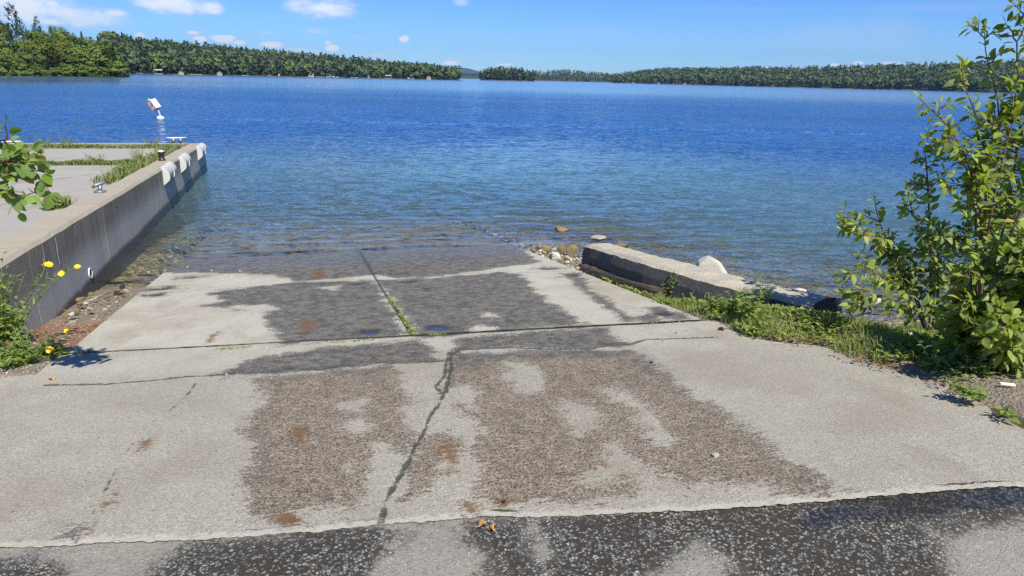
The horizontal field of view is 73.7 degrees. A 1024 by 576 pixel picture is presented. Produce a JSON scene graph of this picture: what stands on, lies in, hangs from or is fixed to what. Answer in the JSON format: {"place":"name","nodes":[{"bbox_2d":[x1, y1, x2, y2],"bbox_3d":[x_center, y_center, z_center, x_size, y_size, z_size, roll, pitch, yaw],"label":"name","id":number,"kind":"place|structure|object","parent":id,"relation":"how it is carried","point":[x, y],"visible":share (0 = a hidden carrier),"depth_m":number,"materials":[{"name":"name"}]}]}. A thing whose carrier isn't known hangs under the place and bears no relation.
{"place":"outdoors","nodes":[
{"label":"outdoors","id":0,"kind":"place"},
{"bbox_2d":[0,47,125,76],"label":"headland","id":1,"kind":"structure","parent":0,"point":[52,66],"depth_m":248.92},
{"bbox_2d":[0,49,7,62],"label":"broadleaf tree","id":2,"kind":"object","parent":1,"relation":"on","point":[2,55],"visible":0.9,"depth_m":227.82,"materials":[{"name":"green plant"}]},
{"bbox_2d":[0,25,9,46],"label":"broadleaf tree","id":3,"kind":"object","parent":1,"relation":"on","point":[4,33],"visible":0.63,"depth_m":263.16,"materials":[{"name":"green plant"}]},
{"bbox_2d":[0,61,16,75],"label":"shore shrub","id":4,"kind":"object","parent":1,"relation":"on","point":[5,71],"visible":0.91,"depth_m":223.79,"materials":[{"name":"green plant"}]},
{"bbox_2d":[0,40,18,56],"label":"broadleaf tree","id":5,"kind":"object","parent":1,"relation":"on","point":[10,47],"visible":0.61,"depth_m":237.87,"materials":[{"name":"green plant"}]},
{"bbox_2d":[1,50,18,65],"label":"broadleaf tree","id":6,"kind":"object","parent":1,"relation":"on","point":[10,57],"visible":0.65,"depth_m":232.62,"materials":[{"name":"green plant"}]},
{"bbox_2d":[0,1,25,38],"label":"pine tree","id":7,"kind":"object","parent":1,"relation":"on","point":[17,21],"visible":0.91,"depth_m":277.20,"materials":[{"name":"green plant"}]},
{"bbox_2d":[0,43,27,59],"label":"broadleaf tree","id":8,"kind":"object","parent":1,"relation":"on","point":[20,47],"visible":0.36,"depth_m":242.56,"materials":[{"name":"green plant"}]},
{"bbox_2d":[9,62,30,75],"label":"shore shrub","id":9,"kind":"object","parent":1,"relation":"on","point":[26,72],"visible":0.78,"depth_m":228.32,"materials":[{"name":"green plant"}]},
{"bbox_2d":[13,52,30,69],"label":"broadleaf tree","id":10,"kind":"object","parent":1,"relation":"on","point":[20,59],"visible":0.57,"depth_m":237.53,"materials":[{"name":"green plant"}]},
{"bbox_2d":[14,36,32,55],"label":"broadleaf tree","id":11,"kind":"object","parent":1,"relation":"on","point":[23,41],"visible":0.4,"depth_m":250.42,"materials":[{"name":"green plant"}]},
{"bbox_2d":[18,49,48,68],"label":"broadleaf tree","id":12,"kind":"object","parent":1,"relation":"on","point":[38,57],"visible":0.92,"depth_m":240.34,"materials":[{"name":"green plant"}]},
{"bbox_2d":[24,29,43,44],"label":"broadleaf tree","id":13,"kind":"object","parent":1,"relation":"on","point":[30,34],"visible":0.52,"depth_m":266.92,"materials":[{"name":"green plant"}]},
{"bbox_2d":[30,16,41,32],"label":"pine tree","id":14,"kind":"object","parent":1,"relation":"on","point":[38,22],"visible":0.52,"depth_m":295.36,"materials":[{"name":"green plant"}]},
{"bbox_2d":[30,67,51,75],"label":"shore shrub","id":15,"kind":"object","parent":1,"relation":"on","point":[38,74],"visible":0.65,"depth_m":237.23,"materials":[{"name":"green plant"}]},
{"bbox_2d":[26,34,56,68],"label":"broadleaf tree","id":16,"kind":"object","parent":1,"relation":"on","point":[46,46],"visible":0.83,"depth_m":248.48,"materials":[{"name":"green plant"}]},
{"bbox_2d":[39,29,59,50],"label":"broadleaf tree","id":17,"kind":"object","parent":1,"relation":"on","point":[52,37],"visible":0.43,"depth_m":274.18,"materials":[{"name":"green plant"}]},
{"bbox_2d":[48,24,69,41],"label":"broadleaf tree","id":18,"kind":"object","parent":1,"relation":"on","point":[54,28],"visible":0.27,"depth_m":308.51,"materials":[{"name":"green plant"}]},
{"bbox_2d":[50,30,70,42],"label":"broadleaf tree","id":19,"kind":"object","parent":1,"relation":"on","point":[62,35],"visible":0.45,"depth_m":285.94,"materials":[{"name":"green plant"}]},
{"bbox_2d":[51,40,73,64],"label":"broadleaf tree","id":20,"kind":"object","parent":1,"relation":"on","point":[58,47],"visible":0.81,"depth_m":255.03,"materials":[{"name":"green plant"}]},
{"bbox_2d":[59,66,71,75],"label":"shore shrub","id":21,"kind":"object","parent":1,"relation":"on","point":[67,72],"visible":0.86,"depth_m":247.99,"materials":[{"name":"green plant"}]},
{"bbox_2d":[57,52,80,68],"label":"broadleaf tree","id":22,"kind":"object","parent":1,"relation":"on","point":[69,60],"visible":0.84,"depth_m":253.92,"materials":[{"name":"green plant"}]},
{"bbox_2d":[62,38,84,50],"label":"broadleaf tree","id":23,"kind":"object","parent":1,"relation":"on","point":[68,40],"visible":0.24,"depth_m":270.25,"materials":[{"name":"green plant"}]},
{"bbox_2d":[68,66,81,75],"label":"shore shrub","id":24,"kind":"object","parent":1,"relation":"on","point":[73,72],"visible":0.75,"depth_m":252.22,"materials":[{"name":"green plant"}]},
{"bbox_2d":[71,63,87,74],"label":"shore shrub","id":25,"kind":"object","parent":1,"relation":"on","point":[81,71],"visible":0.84,"depth_m":253.86,"materials":[{"name":"green plant"}]},
{"bbox_2d":[65,44,97,68],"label":"broadleaf tree","id":26,"kind":"object","parent":1,"relation":"on","point":[79,55],"visible":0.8,"depth_m":257.77,"materials":[{"name":"green plant"}]},
{"bbox_2d":[68,36,97,54],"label":"broadleaf tree","id":27,"kind":"object","parent":1,"relation":"on","point":[78,39],"visible":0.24,"depth_m":270.31,"materials":[{"name":"green plant"}]},
{"bbox_2d":[83,64,105,76],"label":"shore shrub","id":28,"kind":"object","parent":1,"relation":"on","point":[92,69],"visible":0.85,"depth_m":258.44,"materials":[{"name":"green plant"}]},
{"bbox_2d":[83,44,111,70],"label":"broadleaf tree","id":29,"kind":"object","parent":1,"relation":"on","point":[102,59],"visible":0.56,"depth_m":264.91,"materials":[{"name":"green plant"}]},
{"bbox_2d":[104,64,122,75],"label":"shore shrub","id":30,"kind":"object","parent":1,"relation":"on","point":[113,72],"visible":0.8,"depth_m":269.77,"materials":[{"name":"green plant"}]},
{"bbox_2d":[110,45,121,75],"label":"spruce tree","id":31,"kind":"object","parent":1,"relation":"on","point":[113,58],"visible":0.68,"depth_m":271.74,"materials":[{"name":"green plant"}]},
{"bbox_2d":[108,56,126,75],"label":"broadleaf tree","id":32,"kind":"object","parent":1,"relation":"on","point":[121,62],"visible":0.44,"depth_m":273.21,"materials":[{"name":"green plant"}]},
{"bbox_2d":[111,63,130,76],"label":"shore shrub","id":33,"kind":"object","parent":1,"relation":"on","point":[123,72],"visible":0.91,"depth_m":270.32,"materials":[{"name":"green plant"}]},
{"bbox_2d":[0,278,156,377],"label":"gravel bank","id":34,"kind":"structure","parent":0,"point":[103,316],"depth_m":6.45,"materials":[{"name":"gravel"}]},
{"bbox_2d":[0,265,14,320],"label":"leafy weed","id":35,"kind":"object","parent":34,"relation":"on","point":[1,274],"visible":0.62,"depth_m":5.20,"materials":[{"name":"green plant"}]},
{"bbox_2d":[0,251,21,315],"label":"leafy weed","id":36,"kind":"object","parent":34,"relation":"on","point":[1,259],"visible":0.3,"depth_m":5.30,"materials":[{"name":"green plant"}]},
{"bbox_2d":[0,271,39,341],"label":"leafy weed","id":37,"kind":"object","parent":34,"relation":"on","point":[7,317],"visible":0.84,"depth_m":5.18,"materials":[{"name":"green plant"}]},
{"bbox_2d":[0,336,44,370],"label":"leafy weed","id":38,"kind":"object","parent":34,"relation":"on","point":[27,358],"visible":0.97,"depth_m":4.59,"materials":[{"name":"green plant"}]},
{"bbox_2d":[0,324,63,360],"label":"leafy weed","id":39,"kind":"object","parent":34,"relation":"on","point":[15,346],"visible":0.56,"depth_m":4.78,"materials":[{"name":"green plant"}]},
{"bbox_2d":[38,346,56,357],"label":"yellow wildflower","id":40,"kind":"object","parent":34,"relation":"on","point":[49,349],"visible":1,"depth_m":4.72,"materials":[{"name":"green plant"}]},
{"bbox_2d":[18,260,80,330],"bbox_3d":[-3.646,0.064,5.365,0.543,0.611,0.254,-7,19,-24],"label":"yellow wildflower","id":41,"kind":"object","parent":34,"relation":"on","point":[61,273],"visible":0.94,"depth_m":5.33,"materials":[{"name":"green plant"}]},
{"bbox_2d":[35,331,69,356],"bbox_3d":[-3.249,0.419,4.839,0.209,0.148,0.264,-5,18,-19],"label":"flowering plant","id":42,"kind":"object","parent":34,"relation":"on","point":[60,350],"visible":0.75,"depth_m":4.84,"materials":[{"name":"green plant"}]},
{"bbox_2d":[33,305,109,344],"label":"gravel","id":43,"kind":"structure","parent":34,"relation":"on","point":[71,329],"depth_m":6.04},
{"bbox_2d":[24,156,154,165],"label":"grass","id":44,"kind":"structure","parent":0,"point":[88,162],"depth_m":13.44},
{"bbox_2d":[131,70,459,79],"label":"hills","id":45,"kind":"structure","parent":0,"point":[244,74],"depth_m":686.05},
{"bbox_2d":[149,53,161,71],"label":"broadleaf tree","id":46,"kind":"object","parent":45,"relation":"on","point":[156,58],"visible":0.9,"depth_m":585.83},
{"bbox_2d":[98,31,462,79],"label":"forest","id":47,"kind":"object","parent":45,"relation":"on","point":[130,51],"visible":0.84,"depth_m":711.71,"materials":[{"name":"plant"}]},
{"bbox_2d":[460,68,479,73],"bbox_3d":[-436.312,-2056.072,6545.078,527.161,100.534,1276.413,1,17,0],"label":"blue hill","id":48,"kind":"structure","parent":0,"point":[466,70],"depth_m":6329.55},
{"bbox_2d":[480,77,531,80],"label":"hills","id":49,"kind":"structure","parent":0,"point":[498,79],"depth_m":1129.33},
{"bbox_2d":[479,66,538,80],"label":"forest","id":50,"kind":"object","parent":49,"relation":"on","point":[487,73],"visible":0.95,"depth_m":1125.14,"materials":[{"name":"plant"}]},
{"bbox_2d":[0,320,1023,547],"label":"concrete apron","id":51,"kind":"object","parent":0,"point":[185,444],"visible":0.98,"depth_m":3.39,"materials":[{"name":"concrete"}]},
{"bbox_2d":[0,74,1023,309],"bbox_3d":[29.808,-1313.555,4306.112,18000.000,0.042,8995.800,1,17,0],"label":"lake","id":52,"kind":"structure","parent":0,"point":[826,149],"depth_m":33.72,"materials":[{"name":"liquid"}]},
{"bbox_2d":[147,98,164,118],"bbox_3d":[-19.534,-9.790,37.424,0.810,1.189,0.485,1,17,0],"label":"marker buoy","id":53,"kind":"object","parent":52,"relation":"on","point":[153,104],"visible":0.88,"depth_m":37.27,"materials":[{"name":"white plastic"}]},
{"bbox_2d":[554,226,568,231],"bbox_3d":[0.865,-1.024,11.961,0.272,0.090,0.280,-7,19,-24],"label":"rock","id":54,"kind":"object","parent":52,"relation":"on","point":[560,229],"visible":1,"depth_m":11.92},
{"bbox_2d":[590,235,605,239],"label":"rock","id":55,"kind":"object","parent":52,"relation":"on","point":[597,237],"visible":1,"depth_m":11.18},
{"bbox_2d":[0,480,1023,575],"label":"road","id":56,"kind":"structure","parent":0,"point":[970,532],"depth_m":2.44,"materials":[{"name":"asphalt"}]},
{"bbox_2d":[0,0,1023,75],"label":"sky","id":57,"kind":"structure","parent":0,"point":[609,36],"materials":[{"name":"blue"}]},
{"bbox_2d":[110,179,1007,350],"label":"lakebed","id":58,"kind":"structure","parent":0,"point":[510,198],"depth_m":18.56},
{"bbox_2d":[0,143,211,339],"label":"concrete pier","id":59,"kind":"structure","parent":58,"relation":"on","point":[98,238],"depth_m":8.85,"materials":[{"name":"concrete"}]},
{"bbox_2d":[0,115,62,222],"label":"young tree","id":60,"kind":"object","parent":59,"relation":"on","point":[11,167],"visible":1,"depth_m":3.34,"materials":[{"name":"green plant"}]},
{"bbox_2d":[40,195,69,210],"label":"pier weed","id":61,"kind":"object","parent":59,"relation":"on","point":[56,203],"visible":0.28,"depth_m":8.50,"materials":[{"name":"green plant"}]},
{"bbox_2d":[54,193,76,208],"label":"grass","id":62,"kind":"structure","parent":59,"relation":"on","point":[67,202],"depth_m":8.64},
{"bbox_2d":[13,141,163,148],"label":"grass","id":63,"kind":"structure","parent":59,"relation":"on","point":[71,146],"depth_m":16.93,"materials":[{"name":"plant"}]},
{"bbox_2d":[84,152,103,160],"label":"pier weed","id":64,"kind":"object","parent":59,"relation":"on","point":[92,158],"visible":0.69,"depth_m":13.68,"materials":[{"name":"green plant"}]},
{"bbox_2d":[91,180,105,192],"bbox_3d":[-5.713,-1.406,9.440,0.149,0.157,0.149,-2,17,-11],"label":"mooring cleat","id":65,"kind":"object","parent":59,"relation":"attached to","point":[99,186],"visible":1,"depth_m":9.43,"materials":[{"name":"grey metal"}]},
{"bbox_2d":[128,147,144,158],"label":"pier weed","id":66,"kind":"object","parent":59,"relation":"on","point":[138,154],"visible":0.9,"depth_m":14.55,"materials":[{"name":"green plant"}]},
{"bbox_2d":[90,140,189,184],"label":"grass","id":67,"kind":"structure","parent":59,"relation":"on","point":[116,175],"depth_m":12.57,"materials":[{"name":"plant"}]},
{"bbox_2d":[157,150,165,160],"bbox_3d":[-6.999,-2.646,13.631,0.140,0.200,0.138,1,17,0],"label":"mooring bollard","id":68,"kind":"object","parent":59,"relation":"on","point":[161,153],"visible":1,"depth_m":13.59,"materials":[{"name":"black metal"}]},
{"bbox_2d":[161,161,176,184],"bbox_3d":[-6.441,-2.158,12.860,0.140,0.365,0.932,-4,18,-17],"label":"dock fender","id":69,"kind":"object","parent":59,"relation":"attached to","point":[169,169],"visible":0.99,"depth_m":12.61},
{"bbox_2d":[166,137,186,142],"bbox_3d":[-8.993,-3.966,18.309,0.503,0.164,0.100,-8,19,-27],"label":"horn cleat","id":70,"kind":"object","parent":59,"relation":"attached to","point":[174,138],"visible":0.91,"depth_m":18.27,"materials":[{"name":"grey metal"}]},
{"bbox_2d":[178,152,190,172],"bbox_3d":[-7.032,-2.698,14.720,0.140,0.365,0.882,-4,18,-17],"label":"dock fender","id":71,"kind":"object","parent":59,"relation":"attached to","point":[185,159],"visible":1,"depth_m":14.39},
{"bbox_2d":[196,143,206,159],"bbox_3d":[-7.872,-3.468,17.360,0.140,0.365,1.132,-4,18,-17],"label":"dock fender","id":72,"kind":"object","parent":59,"relation":"attached to","point":[201,148],"visible":1,"depth_m":17.00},
{"bbox_2d":[68,217,702,352],"bbox_3d":[-2.311,-0.535,10.133,4.830,1.239,10.847,-4,18,-17],"label":"boat ramp","id":73,"kind":"object","parent":58,"relation":"on","point":[348,284],"visible":1,"depth_m":7.05,"materials":[{"name":"concrete"}]},
{"bbox_2d":[398,313,418,334],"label":"joint weed","id":74,"kind":"object","parent":73,"relation":"on","point":[406,322],"visible":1,"depth_m":5.59,"materials":[{"name":"green plant"}]},
{"bbox_2d":[549,252,560,260],"bbox_3d":[0.617,-0.412,9.643,0.162,0.195,0.143,-3,17,-13],"label":"stone","id":75,"kind":"object","parent":58,"relation":"on","point":[555,254],"visible":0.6,"depth_m":9.60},
{"bbox_2d":[557,244,564,254],"bbox_3d":[0.733,-0.565,10.148,0.125,0.185,0.082,0,17,-4],"label":"stone","id":76,"kind":"object","parent":58,"relation":"on","point":[561,248],"visible":0.87,"depth_m":10.12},
{"bbox_2d":[566,245,577,256],"bbox_3d":[0.877,-0.535,10.042,0.183,0.213,0.123,1,17,0],"label":"stone","id":77,"kind":"object","parent":58,"relation":"on","point":[571,250],"visible":0.84,"depth_m":9.99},
{"bbox_2d":[696,256,727,273],"bbox_3d":[2.235,-0.217,7.600,0.389,0.276,0.197,7,18,19],"label":"rock","id":78,"kind":"object","parent":58,"relation":"on","point":[710,262],"visible":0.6,"depth_m":7.53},
{"bbox_2d":[836,297,842,311],"bbox_3d":[2.822,0.142,5.966,0.322,0.267,0.209,-7,19,-26],"label":"rock","id":79,"kind":"object","parent":58,"relation":"on","point":[839,308],"visible":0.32,"depth_m":5.87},
{"bbox_2d":[873,298,883,308],"bbox_3d":[3.830,0.154,7.234,0.184,0.148,0.187,-5,18,-20],"label":"rock","id":80,"kind":"object","parent":58,"relation":"on","point":[877,305],"visible":0.25,"depth_m":7.19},
{"bbox_2d":[532,74,611,81],"bbox_3d":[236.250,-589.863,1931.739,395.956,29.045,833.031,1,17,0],"label":"hills","id":81,"kind":"structure","parent":0,"point":[568,79],"depth_m":1940.51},
{"bbox_2d":[532,69,647,81],"bbox_3d":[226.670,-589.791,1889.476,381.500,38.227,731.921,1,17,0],"label":"forest","id":82,"kind":"object","parent":81,"relation":"on","point":[578,75],"visible":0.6,"depth_m":1952.84,"materials":[{"name":"plant"}]},
{"bbox_2d":[561,263,1023,424],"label":"soil verge","id":83,"kind":"structure","parent":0,"point":[1000,394],"depth_m":4.35,"materials":[{"name":"plant"}]},
{"bbox_2d":[654,292,675,304],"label":"verge weed","id":84,"kind":"object","parent":83,"relation":"on","point":[663,301],"visible":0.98,"depth_m":6.38,"materials":[{"name":"green plant"}]},
{"bbox_2d":[579,243,837,315],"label":"wall","id":85,"kind":"structure","parent":83,"relation":"on","point":[639,270],"depth_m":6.71,"materials":[{"name":"concrete"}]},
{"bbox_2d":[702,292,725,312],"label":"tall weed","id":86,"kind":"object","parent":83,"relation":"on","point":[715,303],"visible":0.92,"depth_m":5.83,"materials":[{"name":"green plant"}]},
{"bbox_2d":[720,287,746,313],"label":"tall weed","id":87,"kind":"object","parent":83,"relation":"on","point":[733,305],"visible":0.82,"depth_m":5.65,"materials":[{"name":"green plant"}]},
{"bbox_2d":[734,287,766,318],"bbox_3d":[1.885,0.131,5.419,0.262,0.254,0.224,10,19,27],"label":"tall weed","id":88,"kind":"object","parent":83,"relation":"on","point":[748,307],"visible":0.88,"depth_m":5.43,"materials":[{"name":"green plant"}]},
{"bbox_2d":[751,274,781,306],"bbox_3d":[2.076,0.084,5.654,0.217,0.381,0.298,13,20,33],"label":"tall weed","id":89,"kind":"object","parent":83,"relation":"on","point":[765,296],"visible":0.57,"depth_m":5.63,"materials":[{"name":"green plant"}]},
{"bbox_2d":[592,273,1023,384],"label":"grass","id":90,"kind":"structure","parent":83,"relation":"on","point":[837,317],"depth_m":4.99,"materials":[{"name":"plant"}]},
{"bbox_2d":[848,301,872,319],"bbox_3d":[3.244,0.237,6.394,0.236,0.232,0.174,11,19,29],"label":"rock","id":91,"kind":"object","parent":83,"relation":"on","point":[867,310],"visible":0.3,"depth_m":6.32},
{"bbox_2d":[762,333,991,403],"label":"leaf litter","id":92,"kind":"object","parent":83,"relation":"on","point":[858,358],"visible":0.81,"depth_m":4.42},
{"bbox_2d":[831,148,954,330],"bbox_3d":[2.800,-0.263,4.935,1.032,1.465,0.627,1,17,0],"label":"leafy shrub","id":93,"kind":"object","parent":83,"relation":"on","point":[897,268],"visible":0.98,"depth_m":4.89,"materials":[{"name":"green plant"}]},
{"bbox_2d":[917,333,932,355],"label":"undergrowth plant","id":94,"kind":"object","parent":83,"relation":"on","point":[927,342],"visible":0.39,"depth_m":4.47,"materials":[{"name":"green plant"}]},
{"bbox_2d":[916,350,943,369],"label":"undergrowth plant","id":95,"kind":"object","parent":83,"relation":"on","point":[925,364],"visible":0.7,"depth_m":4.21,"materials":[{"name":"green plant"}]},
{"bbox_2d":[922,342,951,356],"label":"undergrowth plant","id":96,"kind":"object","parent":83,"relation":"on","point":[928,350],"visible":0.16,"depth_m":4.41,"materials":[{"name":"green plant"}]},
{"bbox_2d":[917,340,967,370],"bbox_3d":[2.615,0.409,4.171,0.247,0.194,0.168,-4,18,-16],"label":"undergrowth plant","id":97,"kind":"object","parent":83,"relation":"on","point":[935,358],"visible":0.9,"depth_m":4.17,"materials":[{"name":"green plant"}]},
{"bbox_2d":[931,334,959,361],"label":"undergrowth plant","id":98,"kind":"object","parent":83,"relation":"on","point":[944,348],"visible":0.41,"depth_m":4.25,"materials":[{"name":"green plant"}]},
{"bbox_2d":[944,381,977,394],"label":"rosette plant","id":99,"kind":"object","parent":83,"relation":"on","point":[963,388],"visible":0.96,"depth_m":3.71,"materials":[{"name":"green plant"}]},
{"bbox_2d":[913,0,1023,293],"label":"sapling","id":100,"kind":"object","parent":83,"relation":"on","point":[981,179],"visible":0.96,"depth_m":4.44,"materials":[{"name":"green plant"}]},
{"bbox_2d":[955,342,986,373],"bbox_3d":[2.764,0.424,4.126,0.134,0.179,0.258,5,17,12],"label":"undergrowth plant","id":101,"kind":"object","parent":83,"relation":"on","point":[975,362],"visible":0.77,"depth_m":4.10,"materials":[{"name":"green plant"}]},
{"bbox_2d":[955,348,990,370],"bbox_3d":[2.789,0.431,4.153,0.221,0.168,0.170,4,17,10],"label":"undergrowth plant","id":102,"kind":"object","parent":83,"relation":"on","point":[964,357],"visible":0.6,"depth_m":4.13,"materials":[{"name":"green plant"}]},
{"bbox_2d":[959,385,989,400],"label":"rosette plant","id":103,"kind":"object","parent":83,"relation":"on","point":[975,395],"visible":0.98,"depth_m":3.64,"materials":[{"name":"green plant"}]},
{"bbox_2d":[931,217,1023,378],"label":"broad leaved bush","id":104,"kind":"object","parent":83,"relation":"on","point":[988,323],"visible":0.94,"depth_m":4.02,"materials":[{"name":"green plant"}]},
{"bbox_2d":[934,154,1023,312],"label":"back bush","id":105,"kind":"object","parent":83,"relation":"on","point":[957,242],"visible":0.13,"depth_m":4.92,"materials":[{"name":"green plant"}]},
{"bbox_2d":[990,408,1023,428],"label":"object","id":106,"kind":"object","parent":83,"relation":"on","point":[1020,419],"visible":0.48,"depth_m":3.45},
{"bbox_2d":[996,405,1019,423],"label":"rosette plant","id":107,"kind":"object","parent":83,"relation":"on","point":[1004,411],"visible":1,"depth_m":3.46,"materials":[{"name":"green plant"}]},
{"bbox_2d":[616,72,1023,92],"bbox_3d":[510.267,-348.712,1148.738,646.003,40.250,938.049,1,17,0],"label":"hills","id":108,"kind":"structure","parent":0,"point":[885,88],"depth_m":981.10,"materials":[{"name":"plant"}]},
{"bbox_2d":[610,57,1023,91],"bbox_3d":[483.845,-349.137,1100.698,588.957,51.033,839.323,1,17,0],"label":"forest","id":109,"kind":"object","parent":108,"relation":"on","point":[930,77],"visible":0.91,"depth_m":1039.88,"materials":[{"name":"plant"}]},
{"bbox_3d":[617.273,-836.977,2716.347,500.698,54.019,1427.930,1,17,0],"label":"far hill","id":110,"kind":"structure","parent":0,"visible":0},
{"bbox_2d":[462,65,793,76],"bbox_3d":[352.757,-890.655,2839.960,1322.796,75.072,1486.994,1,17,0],"label":"forest","id":111,"kind":"object","parent":110,"relation":"on","point":[477,74],"visible":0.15,"depth_m":2594.12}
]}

